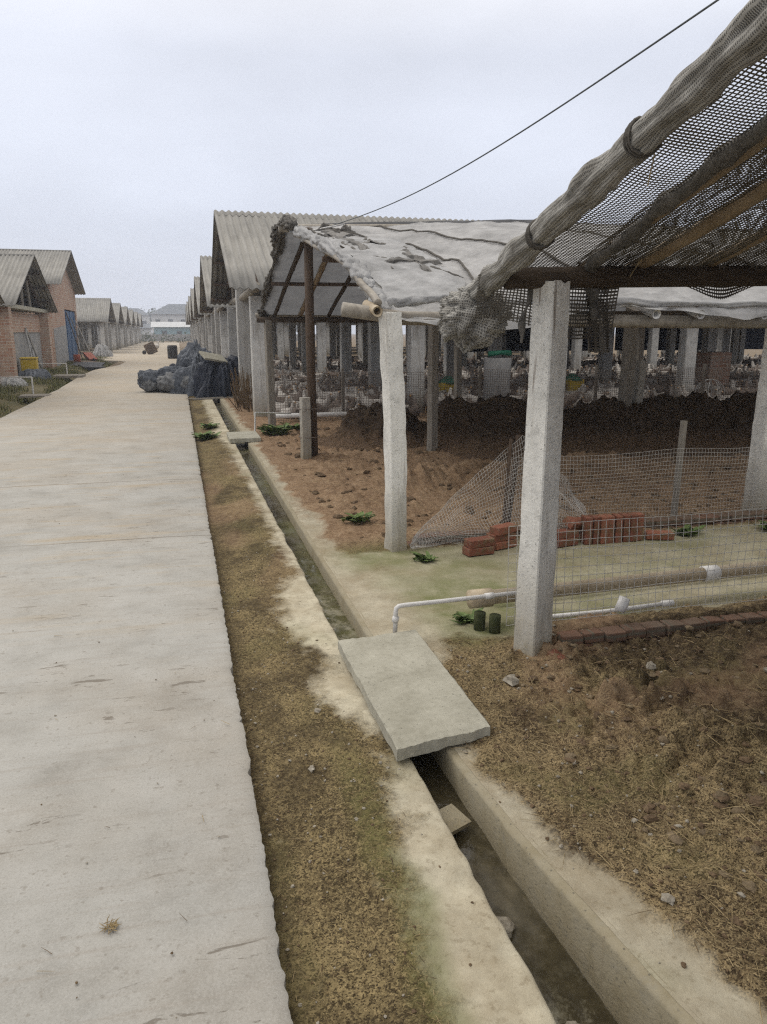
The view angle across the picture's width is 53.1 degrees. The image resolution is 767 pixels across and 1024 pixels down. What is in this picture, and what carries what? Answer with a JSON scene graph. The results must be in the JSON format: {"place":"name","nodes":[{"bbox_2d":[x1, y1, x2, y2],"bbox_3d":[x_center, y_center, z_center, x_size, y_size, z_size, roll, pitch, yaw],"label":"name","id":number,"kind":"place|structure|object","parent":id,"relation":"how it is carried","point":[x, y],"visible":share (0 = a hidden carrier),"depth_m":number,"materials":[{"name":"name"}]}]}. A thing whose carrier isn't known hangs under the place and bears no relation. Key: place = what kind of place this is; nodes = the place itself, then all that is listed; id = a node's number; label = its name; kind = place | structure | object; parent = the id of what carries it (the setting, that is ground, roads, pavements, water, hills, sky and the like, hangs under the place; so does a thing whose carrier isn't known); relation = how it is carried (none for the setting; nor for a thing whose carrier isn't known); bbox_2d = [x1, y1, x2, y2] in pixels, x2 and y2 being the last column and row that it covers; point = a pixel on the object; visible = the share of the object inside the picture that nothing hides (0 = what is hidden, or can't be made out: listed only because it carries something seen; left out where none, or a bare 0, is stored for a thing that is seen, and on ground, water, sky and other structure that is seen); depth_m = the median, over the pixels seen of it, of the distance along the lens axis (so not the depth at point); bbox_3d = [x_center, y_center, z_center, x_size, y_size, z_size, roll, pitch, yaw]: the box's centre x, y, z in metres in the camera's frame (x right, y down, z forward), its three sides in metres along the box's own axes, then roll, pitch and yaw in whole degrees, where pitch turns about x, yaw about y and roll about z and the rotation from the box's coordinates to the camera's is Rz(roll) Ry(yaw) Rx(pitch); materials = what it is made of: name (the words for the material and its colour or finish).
{"place":"outdoors","nodes":[
{"label":"outdoors","id":0,"kind":"place"},
{"bbox_2d":[0,249,85,365],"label":"brick house","id":1,"kind":"structure","parent":0,"point":[60,272],"depth_m":38.54,"materials":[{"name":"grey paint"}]},
{"bbox_2d":[64,310,77,360],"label":"door","id":2,"kind":"structure","parent":1,"relation":"in","point":[72,346],"depth_m":41.82,"materials":[{"name":"blue paint"}]},
{"bbox_2d":[0,355,112,417],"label":"grassy bank","id":3,"kind":"structure","parent":0,"point":[38,388],"depth_m":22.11,"materials":[{"name":"plant"}]},
{"bbox_2d":[0,376,27,386],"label":"plastic bag","id":4,"kind":"object","parent":3,"relation":"on","point":[14,381],"visible":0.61,"depth_m":23.26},
{"bbox_2d":[19,357,38,370],"bbox_3d":[-12.726,-5.201,27.636,0.560,0.715,1.080,-5,14,-20],"label":"crate","id":5,"kind":"object","parent":3,"relation":"on","point":[28,362],"visible":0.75,"depth_m":27.14,"materials":[{"name":"yellow plastic"}]},
{"bbox_2d":[24,327,41,368],"bbox_3d":[-13.754,-6.328,30.086,0.371,1.753,2.104,-4,14,-16],"label":"metal frame","id":6,"kind":"object","parent":3,"relation":"on","point":[32,349],"visible":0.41,"depth_m":29.51,"materials":[{"name":"metal"}]},
{"bbox_2d":[18,369,51,379],"bbox_3d":[-12.212,-4.791,26.735,1.143,0.388,1.488,-3,14,-14],"label":"plastic bag","id":7,"kind":"object","parent":3,"relation":"on","point":[45,373],"visible":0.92,"depth_m":26.50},
{"bbox_2d":[0,342,292,1023],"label":"road","id":8,"kind":"structure","parent":0,"point":[86,768],"depth_m":3.10,"materials":[{"name":"concrete"}]},
{"bbox_2d":[54,374,85,377],"bbox_3d":[-11.480,-4.974,28.076,1.012,0.091,1.114,-3,14,-14],"label":"cover slab","id":9,"kind":"object","parent":8,"relation":"on","point":[70,375],"depth_m":27.63,"materials":[{"name":"grey concrete"}]},
{"bbox_2d":[93,344,112,356],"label":"covered mound","id":10,"kind":"object","parent":8,"relation":"on","point":[102,350],"visible":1,"depth_m":50.80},
{"bbox_2d":[3,445,228,1018],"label":"road litter","id":11,"kind":"object","parent":8,"relation":"on","point":[112,925],"visible":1,"depth_m":2.11,"materials":[{"name":"plant"}]},
{"bbox_2d":[137,369,160,390],"bbox_3d":[-6.227,-3.622,21.071,1.052,0.612,0.655,-10,16,-36],"label":"filled sack","id":12,"kind":"object","parent":8,"relation":"on","point":[147,375],"visible":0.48,"depth_m":20.73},
{"bbox_2d":[157,365,181,375],"bbox_3d":[-5.792,-3.805,21.058,0.834,0.420,0.547,-6,15,-25],"label":"filled sack","id":13,"kind":"object","parent":12,"relation":"on","point":[164,370],"visible":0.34,"depth_m":20.85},
{"bbox_2d":[141,380,157,391],"bbox_3d":[-6.318,-3.460,20.862,0.463,0.400,0.558,2,13,6],"label":"filled sack","id":14,"kind":"object","parent":8,"relation":"on","point":[148,386],"visible":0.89,"depth_m":20.64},
{"bbox_2d":[142,341,157,353],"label":"cart","id":15,"kind":"object","parent":8,"relation":"on","point":[150,347],"visible":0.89,"depth_m":56.24,"materials":[{"name":"metal"}]},
{"bbox_2d":[156,372,188,391],"bbox_3d":[-5.534,-3.481,20.630,1.202,0.541,0.714,3,14,14],"label":"filled sack","id":16,"kind":"object","parent":8,"relation":"on","point":[165,382],"visible":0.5,"depth_m":20.40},
{"bbox_2d":[167,345,177,358],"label":"barrel","id":17,"kind":"object","parent":8,"relation":"on","point":[172,352],"visible":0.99,"depth_m":47.05,"materials":[{"name":"black plastic"}]},
{"bbox_2d":[188,396,555,1023],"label":"dirt verge","id":18,"kind":"structure","parent":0,"point":[495,983],"depth_m":2.56,"materials":[{"name":"soil"}]},
{"bbox_2d":[191,430,221,439],"bbox_3d":[-2.763,-1.198,12.017,0.479,0.120,0.521,-3,14,-14],"label":"weed","id":19,"kind":"object","parent":18,"relation":"on","point":[204,436],"visible":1,"depth_m":12.00,"materials":[{"name":"green plant"}]},
{"bbox_2d":[219,427,766,1023],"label":"soil crumbs","id":20,"kind":"object","parent":18,"relation":"on","point":[719,795],"visible":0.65,"depth_m":3.06,"materials":[{"name":"soil"}]},
{"bbox_2d":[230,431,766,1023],"bbox_3d":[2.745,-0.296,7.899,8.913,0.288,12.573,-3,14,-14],"label":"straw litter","id":21,"kind":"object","parent":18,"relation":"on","point":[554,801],"visible":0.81,"depth_m":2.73,"materials":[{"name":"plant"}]},
{"bbox_2d":[0,0,766,396],"label":"sky","id":22,"kind":"structure","parent":0,"point":[125,125],"materials":[{"name":"white"}]},
{"bbox_2d":[213,399,617,1023],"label":"drain water","id":23,"kind":"structure","parent":0,"point":[565,989],"depth_m":2.51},
{"bbox_2d":[439,803,470,834],"bbox_3d":[0.231,1.104,2.741,0.144,0.058,0.102,-13,18,-43],"label":"broken tile","id":24,"kind":"object","parent":23,"relation":"on","point":[455,820],"visible":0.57,"depth_m":2.75,"materials":[{"name":"concrete"}]},
{"bbox_2d":[496,916,515,938],"bbox_3d":[0.369,1.273,2.338,0.062,0.045,0.092,4,14,15],"label":"stone","id":25,"kind":"object","parent":23,"relation":"on","point":[508,924],"visible":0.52,"depth_m":2.34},
{"bbox_2d":[80,334,762,374],"bbox_3d":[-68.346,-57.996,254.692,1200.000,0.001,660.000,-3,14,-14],"label":"ground","id":26,"kind":"structure","parent":0,"point":[751,352],"depth_m":66.95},
{"bbox_2d":[0,253,57,378],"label":"brick shed","id":27,"kind":"structure","parent":26,"relation":"on","point":[23,287],"depth_m":28.31,"materials":[{"name":"brick"}]},
{"bbox_2d":[75,298,115,350],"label":"open shed","id":28,"kind":"structure","parent":26,"relation":"on","point":[100,311],"depth_m":59.98,"materials":[{"name":"concrete"}]},
{"bbox_2d":[77,303,124,349],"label":"open shed","id":29,"kind":"structure","parent":26,"relation":"on","point":[116,333],"depth_m":72.11,"materials":[{"name":"concrete"}]},
{"bbox_2d":[82,307,130,348],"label":"open shed","id":30,"kind":"structure","parent":26,"relation":"on","point":[92,329],"depth_m":81.89,"materials":[{"name":"concrete"}]},
{"bbox_2d":[78,309,135,345],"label":"open shed","id":31,"kind":"structure","parent":26,"relation":"on","point":[130,329],"depth_m":92.17,"materials":[{"name":"concrete"}]},
{"bbox_2d":[82,312,139,344],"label":"open shed","id":32,"kind":"structure","parent":26,"relation":"on","point":[135,338],"depth_m":103.41,"materials":[{"name":"concrete"}]},
{"bbox_2d":[91,314,142,342],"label":"open shed","id":33,"kind":"structure","parent":26,"relation":"on","point":[138,328],"depth_m":112.88,"materials":[{"name":"concrete"}]},
{"bbox_2d":[128,308,150,323],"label":"distant house","id":34,"kind":"structure","parent":26,"relation":"on","point":[145,317],"depth_m":274.48,"materials":[{"name":"grey tile"}]},
{"bbox_2d":[98,330,190,342],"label":"distant hedge","id":35,"kind":"object","parent":26,"relation":"on","point":[168,336],"visible":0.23,"depth_m":119.95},
{"bbox_2d":[150,304,185,332],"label":"distant house","id":36,"kind":"structure","parent":26,"relation":"on","point":[171,313],"depth_m":240.09,"materials":[{"name":"grey tile"}]},
{"bbox_2d":[151,322,189,333],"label":"distant hall","id":37,"kind":"structure","parent":26,"relation":"on","point":[171,327],"depth_m":190.04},
{"bbox_2d":[170,361,203,395],"bbox_3d":[-5.009,-3.635,20.716,1.561,0.884,1.469,-3,14,-14],"label":"tarp heap","id":38,"kind":"object","parent":26,"relation":"on","point":[179,374],"visible":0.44,"depth_m":20.29,"materials":[{"name":"plastic"}]},
{"bbox_2d":[176,339,211,366],"bbox_3d":[-5.446,-4.300,22.337,1.231,1.439,2.228,-3,14,-14],"label":"tarp heap","id":39,"kind":"object","parent":26,"relation":"on","point":[188,355],"visible":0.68,"depth_m":22.03,"materials":[{"name":"plastic"}]},
{"bbox_2d":[98,334,315,340],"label":"distant wall","id":40,"kind":"structure","parent":26,"relation":"on","point":[178,336],"depth_m":141.03,"materials":[{"name":"grey paint"}]},
{"bbox_2d":[186,301,441,349],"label":"open shed","id":41,"kind":"structure","parent":26,"relation":"on","point":[193,332],"depth_m":71.23,"materials":[{"name":"concrete"}]},
{"bbox_2d":[185,305,443,348],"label":"open shed","id":42,"kind":"structure","parent":26,"relation":"on","point":[288,343],"depth_m":79.27,"materials":[{"name":"concrete"}]},
{"bbox_2d":[188,296,520,354],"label":"open shed","id":43,"kind":"structure","parent":26,"relation":"on","point":[286,350],"depth_m":57.81,"materials":[{"name":"concrete"}]},
{"bbox_2d":[190,288,590,358],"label":"open shed","id":44,"kind":"structure","parent":26,"relation":"on","point":[201,343],"depth_m":49.93,"materials":[{"name":"concrete"}]},
{"bbox_2d":[194,276,700,360],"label":"open shed","id":45,"kind":"structure","parent":26,"relation":"on","point":[207,334],"depth_m":39.01,"materials":[{"name":"concrete"}]},
{"bbox_2d":[218,399,703,1023],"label":"drain wall","id":46,"kind":"structure","parent":26,"relation":"on","point":[626,985],"depth_m":2.31,"materials":[{"name":"concrete"}]},
{"bbox_2d":[210,210,730,416],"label":"open shed","id":47,"kind":"structure","parent":26,"relation":"on","point":[242,259],"depth_m":17.14,"materials":[{"name":"concrete"}]},
{"bbox_2d":[200,255,746,375],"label":"open shed","id":48,"kind":"structure","parent":26,"relation":"on","point":[219,329],"depth_m":28.88,"materials":[{"name":"concrete"}]},
{"bbox_2d":[468,328,598,351],"bbox_3d":[6.426,-7.898,34.804,7.500,1.244,0.162,-3,14,-14],"label":"curtain","id":49,"kind":"object","parent":48,"relation":"hanging from","point":[513,337],"visible":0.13,"depth_m":34.77,"materials":[{"name":"fabric"}]},
{"bbox_2d":[614,328,764,349],"bbox_3d":[20.619,-8.816,38.721,20.000,1.244,0.165,-3,14,-14],"label":"curtain","id":50,"kind":"object","parent":48,"relation":"hanging from","point":[754,339],"visible":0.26,"depth_m":37.27,"materials":[{"name":"fabric"}]},
{"bbox_2d":[250,352,761,411],"bbox_3d":[14.929,-6.070,31.858,42.567,0.571,26.488,-3,14,-14],"label":"flock","id":51,"kind":"object","parent":26,"relation":"on","point":[519,364],"visible":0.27,"depth_m":24.55,"materials":[{"name":"white"}]},
{"bbox_2d":[437,0,766,656],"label":"net awning","id":52,"kind":"object","parent":26,"relation":"on","point":[477,312],"visible":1,"depth_m":3.39,"materials":[{"name":"fabric"}]},
{"bbox_2d":[221,398,766,1023],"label":"yard ground","id":53,"kind":"structure","parent":0,"point":[375,578],"depth_m":3.50,"materials":[{"name":"soil"}]},
{"bbox_2d":[193,355,238,397],"bbox_3d":[-4.151,-3.545,19.949,1.592,1.059,1.918,-3,14,-14],"label":"tarp heap","id":54,"kind":"object","parent":53,"relation":"on","point":[211,378],"visible":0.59,"depth_m":19.37,"materials":[{"name":"plastic"}]},
{"bbox_2d":[199,351,227,363],"bbox_3d":[-4.316,-3.927,19.472,0.646,0.320,0.463,-9,16,-35],"label":"board","id":55,"kind":"object","parent":54,"relation":"on","point":[212,357],"visible":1,"depth_m":19.41,"materials":[{"name":"wood"}]},
{"bbox_2d":[227,367,252,411],"bbox_3d":[-2.948,-2.658,16.621,0.780,0.902,2.273,-2,13,-8],"label":"reed screen","id":56,"kind":"object","parent":53,"relation":"on","point":[244,400],"visible":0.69,"depth_m":16.34,"materials":[{"name":"plant"}]},
{"bbox_2d":[226,431,260,442],"bbox_3d":[-2.152,-1.156,11.786,0.475,0.070,0.810,-3,14,-14],"label":"cover slab","id":57,"kind":"object","parent":53,"relation":"on","point":[244,436],"depth_m":11.55,"materials":[{"name":"concrete"}]},
{"bbox_2d":[257,423,292,434],"bbox_3d":[-1.744,-1.330,12.212,0.574,0.172,0.758,-3,14,-14],"label":"weed","id":58,"kind":"object","parent":53,"relation":"on","point":[277,430],"visible":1,"depth_m":12.09,"materials":[{"name":"green plant"}]},
{"bbox_2d":[298,397,319,458],"bbox_3d":[-0.949,-1.016,9.816,0.280,0.900,0.264,-3,14,-14],"label":"concrete stump","id":59,"kind":"object","parent":53,"relation":"on","point":[305,428],"visible":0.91,"depth_m":9.70,"materials":[{"name":"concrete"}]},
{"bbox_2d":[276,412,346,418],"bbox_3d":[-1.181,-1.771,13.998,1.581,0.088,0.090,-4,14,-16],"label":"ground pipe","id":60,"kind":"object","parent":53,"relation":"on","point":[319,414],"visible":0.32,"depth_m":13.98,"materials":[{"name":"white plastic"}]},
{"bbox_2d":[339,511,374,523],"bbox_3d":[-0.218,0.040,6.586,0.328,0.079,0.308,-3,14,-14],"label":"weed","id":61,"kind":"object","parent":53,"relation":"on","point":[357,517],"visible":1,"depth_m":6.56,"materials":[{"name":"green plant"}]},
{"bbox_2d":[358,391,382,407],"bbox_3d":[-0.246,-2.070,14.770,0.552,0.515,0.219,7,15,26],"label":"hen","id":62,"kind":"object","parent":53,"relation":"on","point":[370,401],"visible":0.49,"depth_m":14.70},
{"bbox_2d":[318,400,426,449],"bbox_3d":[0.019,-1.311,11.589,2.400,0.764,2.300,-3,14,-14],"label":"manure heap","id":63,"kind":"object","parent":53,"relation":"on","point":[361,426],"visible":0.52,"depth_m":11.06,"materials":[{"name":"soil"}]},
{"bbox_2d":[338,630,489,761],"bbox_3d":[0.107,0.787,3.499,0.432,0.066,1.137,-3,14,-14],"label":"cover slab","id":64,"kind":"object","parent":53,"relation":"on","point":[418,701],"depth_m":3.33,"materials":[{"name":"concrete"}]},
{"bbox_2d":[409,551,437,562],"bbox_3d":[0.282,0.320,5.516,0.208,0.060,0.193,6,14,22],"label":"weed","id":65,"kind":"object","parent":53,"relation":"on","point":[427,557],"visible":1,"depth_m":5.52,"materials":[{"name":"green plant"}]},
{"bbox_2d":[438,376,453,391],"bbox_3d":[1.458,-2.776,17.365,0.500,0.600,0.487,-6,15,-25],"label":"feeder","id":66,"kind":"object","parent":53,"relation":"on","point":[448,383],"visible":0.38,"depth_m":17.17,"materials":[{"name":"yellow plastic"}]},
{"bbox_2d":[392,591,516,632],"bbox_3d":[0.396,0.567,4.183,0.737,0.227,0.036,-4,14,-17],"label":"water pipe","id":67,"kind":"object","parent":53,"relation":"on","point":[485,596],"visible":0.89,"depth_m":4.13,"materials":[{"name":"white plastic"}]},
{"bbox_2d":[451,607,483,624],"bbox_3d":[0.473,0.598,4.349,0.202,0.052,0.210,1,13,3],"label":"weed","id":68,"kind":"object","parent":53,"relation":"on","point":[464,616],"visible":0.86,"depth_m":4.35,"materials":[{"name":"green plant"}]},
{"bbox_2d":[462,546,493,556],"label":"red brick","id":69,"kind":"object","parent":53,"relation":"on","point":[467,551],"visible":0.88,"depth_m":5.62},
{"bbox_2d":[464,535,494,548],"bbox_3d":[0.710,0.222,5.667,0.219,0.060,0.103,-6,15,-25],"label":"red brick","id":70,"kind":"object","parent":69,"relation":"on","point":[478,542],"visible":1,"depth_m":5.63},
{"bbox_2d":[474,610,485,630],"bbox_3d":[0.529,0.624,4.237,0.069,0.152,0.066,-3,14,-14],"label":"wooden stub","id":71,"kind":"object","parent":53,"relation":"on","point":[479,619],"visible":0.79,"depth_m":4.21,"materials":[{"name":"green wood"}]},
{"bbox_2d":[489,613,500,633],"bbox_3d":[0.608,0.633,4.196,0.069,0.152,0.066,-3,14,-14],"label":"wooden stub","id":72,"kind":"object","parent":53,"relation":"on","point":[494,622],"visible":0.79,"depth_m":4.17,"materials":[{"name":"green wood"}]},
{"bbox_2d":[484,357,511,398],"bbox_3d":[2.369,-2.671,16.042,0.583,1.080,0.574,-3,14,-14],"label":"trough","id":73,"kind":"object","parent":53,"relation":"on","point":[502,364],"visible":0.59,"depth_m":15.79,"materials":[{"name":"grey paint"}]},
{"bbox_2d":[487,350,511,356],"bbox_3d":[2.394,-3.267,15.826,0.528,0.130,0.137,-5,14,-22],"label":"hose roll","id":74,"kind":"object","parent":73,"relation":"on","point":[500,352],"visible":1,"depth_m":15.77,"materials":[{"name":"green plastic"}]},
{"bbox_2d":[493,539,516,549],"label":"red brick","id":75,"kind":"object","parent":53,"relation":"on","point":[502,545],"visible":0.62,"depth_m":5.79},
{"bbox_2d":[486,532,515,542],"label":"red brick","id":76,"kind":"object","parent":75,"relation":"on","point":[506,537],"visible":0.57,"depth_m":5.79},
{"bbox_2d":[490,522,517,535],"bbox_3d":[0.912,0.128,5.817,0.217,0.060,0.100,-10,17,-38],"label":"red brick","id":77,"kind":"object","parent":76,"relation":"on","point":[501,529],"visible":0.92,"depth_m":5.77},
{"bbox_2d":[255,214,766,551],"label":"tarp awning","id":78,"kind":"object","parent":53,"relation":"on","point":[391,278],"visible":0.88,"depth_m":6.92,"materials":[{"name":"grey fabric"}]},
{"bbox_2d":[332,0,718,225],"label":"overhead cable","id":79,"kind":"object","parent":78,"relation":"attached to","point":[652,44],"visible":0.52,"depth_m":4.49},
{"bbox_2d":[502,674,519,685],"bbox_3d":[0.586,0.776,3.550,0.064,0.050,0.096,-3,14,-14],"label":"stone","id":80,"kind":"object","parent":53,"relation":"on","point":[511,679],"visible":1,"depth_m":3.53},
{"bbox_2d":[274,364,759,421],"bbox_3d":[5.908,-2.539,15.876,16.457,1.000,0.122,-3,14,-14],"label":"flock","id":81,"kind":"object","parent":53,"relation":"on","point":[480,381],"visible":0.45,"depth_m":14.85,"materials":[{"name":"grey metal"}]},
{"bbox_2d":[557,538,578,547],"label":"red brick","id":82,"kind":"object","parent":53,"relation":"on","point":[561,543],"visible":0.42,"depth_m":5.86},
{"bbox_2d":[557,528,578,539],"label":"red brick","id":83,"kind":"object","parent":82,"relation":"on","point":[562,535],"visible":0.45,"depth_m":5.88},
{"bbox_2d":[562,516,581,529],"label":"red brick","id":84,"kind":"object","parent":83,"relation":"on","point":[568,520],"visible":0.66,"depth_m":5.93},
{"bbox_2d":[563,392,578,408],"bbox_3d":[3.821,-2.249,15.758,0.598,0.414,0.223,-12,18,-42],"label":"hen","id":85,"kind":"object","parent":53,"relation":"on","point":[572,401],"visible":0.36,"depth_m":15.67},
{"bbox_2d":[566,373,583,390],"bbox_3d":[4.526,-3.030,18.448,0.500,0.600,0.487,-6,15,-25],"label":"feeder","id":86,"kind":"object","parent":53,"relation":"on","point":[572,382],"visible":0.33,"depth_m":18.26,"materials":[{"name":"yellow plastic"}]},
{"bbox_2d":[580,515,592,544],"bbox_3d":[1.572,0.138,5.950,0.059,0.219,0.104,-2,13,-9],"label":"red brick","id":87,"kind":"object","parent":53,"relation":"on","point":[586,534],"visible":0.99,"depth_m":5.91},
{"bbox_2d":[407,510,766,545],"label":"brick kerb","id":88,"kind":"structure","parent":53,"relation":"on","point":[653,523],"depth_m":6.42,"materials":[{"name":"brick"}]},
{"bbox_2d":[409,435,587,548],"bbox_3d":[0.930,-0.139,5.967,1.560,0.854,0.411,-3,14,-14],"label":"collapsed netting","id":89,"kind":"object","parent":88,"relation":"on","point":[507,474],"visible":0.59,"depth_m":5.97,"materials":[{"name":"fabric"}]},
{"bbox_2d":[422,388,756,460],"bbox_3d":[4.082,-1.380,11.388,7.671,0.991,3.404,-3,14,-14],"label":"manure heap","id":90,"kind":"object","parent":53,"relation":"on","point":[483,428],"visible":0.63,"depth_m":10.64,"materials":[{"name":"soil"}]},
{"bbox_2d":[588,515,600,544],"bbox_3d":[1.633,0.135,5.964,0.059,0.219,0.105,-4,14,-17],"label":"red brick","id":91,"kind":"object","parent":53,"relation":"on","point":[595,534],"visible":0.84,"depth_m":5.92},
{"bbox_2d":[597,514,608,543],"bbox_3d":[1.696,0.134,5.968,0.059,0.219,0.104,-4,14,-15],"label":"red brick","id":92,"kind":"object","parent":53,"relation":"on","point":[603,531],"visible":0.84,"depth_m":5.92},
{"bbox_2d":[603,514,614,542],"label":"red brick","id":93,"kind":"object","parent":53,"relation":"on","point":[611,525],"visible":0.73,"depth_m":5.95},
{"bbox_2d":[553,600,674,618],"bbox_3d":[1.239,0.545,4.270,0.841,0.045,0.040,-3,14,-14],"label":"water pipe","id":94,"kind":"object","parent":53,"relation":"on","point":[629,608],"visible":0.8,"depth_m":4.26,"materials":[{"name":"white plastic"}]},
{"bbox_2d":[466,561,766,608],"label":"drain pipe","id":95,"kind":"object","parent":53,"relation":"on","point":[609,586],"visible":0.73,"depth_m":4.54,"materials":[{"name":"plastic"}]},
{"bbox_2d":[612,513,622,542],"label":"red brick","id":96,"kind":"object","parent":53,"relation":"on","point":[617,533],"visible":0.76,"depth_m":5.96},
{"bbox_2d":[618,512,630,541],"bbox_3d":[1.883,0.120,6.024,0.060,0.219,0.103,-4,14,-16],"label":"red brick","id":97,"kind":"object","parent":53,"relation":"on","point":[625,531],"visible":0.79,"depth_m":5.98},
{"bbox_2d":[627,512,638,541],"bbox_3d":[1.945,0.117,6.035,0.060,0.215,0.104,-4,14,-15],"label":"red brick","id":98,"kind":"object","parent":53,"relation":"on","point":[633,531],"visible":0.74,"depth_m":5.99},
{"bbox_2d":[505,420,766,523],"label":"wire fence","id":99,"kind":"object","parent":53,"relation":"on","point":[677,476],"visible":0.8,"depth_m":6.58,"materials":[{"name":"grey metal"}]},
{"bbox_2d":[506,508,766,625],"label":"wire fence","id":100,"kind":"object","parent":53,"relation":"on","point":[636,553],"visible":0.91,"depth_m":4.12,"materials":[{"name":"grey metal"}]},
{"bbox_2d":[614,596,629,612],"bbox_3d":[1.273,0.494,4.098,0.085,0.093,0.065,-3,14,-14],"label":"plastic cup","id":101,"kind":"object","parent":100,"relation":"attached to","point":[622,604],"visible":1,"depth_m":4.08,"materials":[{"name":"white plastic"}]},
{"bbox_2d":[632,512,644,540],"bbox_3d":[2.002,0.112,6.059,0.061,0.218,0.104,-3,13,-11],"label":"red brick","id":102,"kind":"object","parent":53,"relation":"on","point":[640,523],"visible":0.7,"depth_m":6.01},
{"bbox_2d":[643,530,674,539],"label":"red brick","id":103,"kind":"object","parent":53,"relation":"on","point":[651,533],"visible":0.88,"depth_m":6.04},
{"bbox_2d":[553,611,766,646],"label":"brick kerb","id":104,"kind":"structure","parent":53,"relation":"on","point":[588,637],"depth_m":4.07,"materials":[{"name":"brick"}]},
{"bbox_2d":[661,893,674,905],"bbox_3d":[0.817,1.111,2.203,0.039,0.025,0.040,5,14,21],"label":"stone","id":105,"kind":"object","parent":53,"relation":"on","point":[668,897],"visible":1,"depth_m":2.20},
{"bbox_2d":[669,524,705,536],"bbox_3d":[2.469,0.146,6.229,0.314,0.072,0.225,-8,15,-31],"label":"weed","id":106,"kind":"object","parent":53,"relation":"on","point":[686,528],"visible":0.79,"depth_m":6.21,"materials":[{"name":"green plant"}]},
{"bbox_2d":[695,351,731,385],"bbox_3d":[8.508,-3.637,20.120,0.750,1.100,0.750,-6,15,-25],"label":"brick stack","id":107,"kind":"object","parent":53,"relation":"on","point":[720,361],"visible":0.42,"depth_m":19.76,"materials":[{"name":"brick"}]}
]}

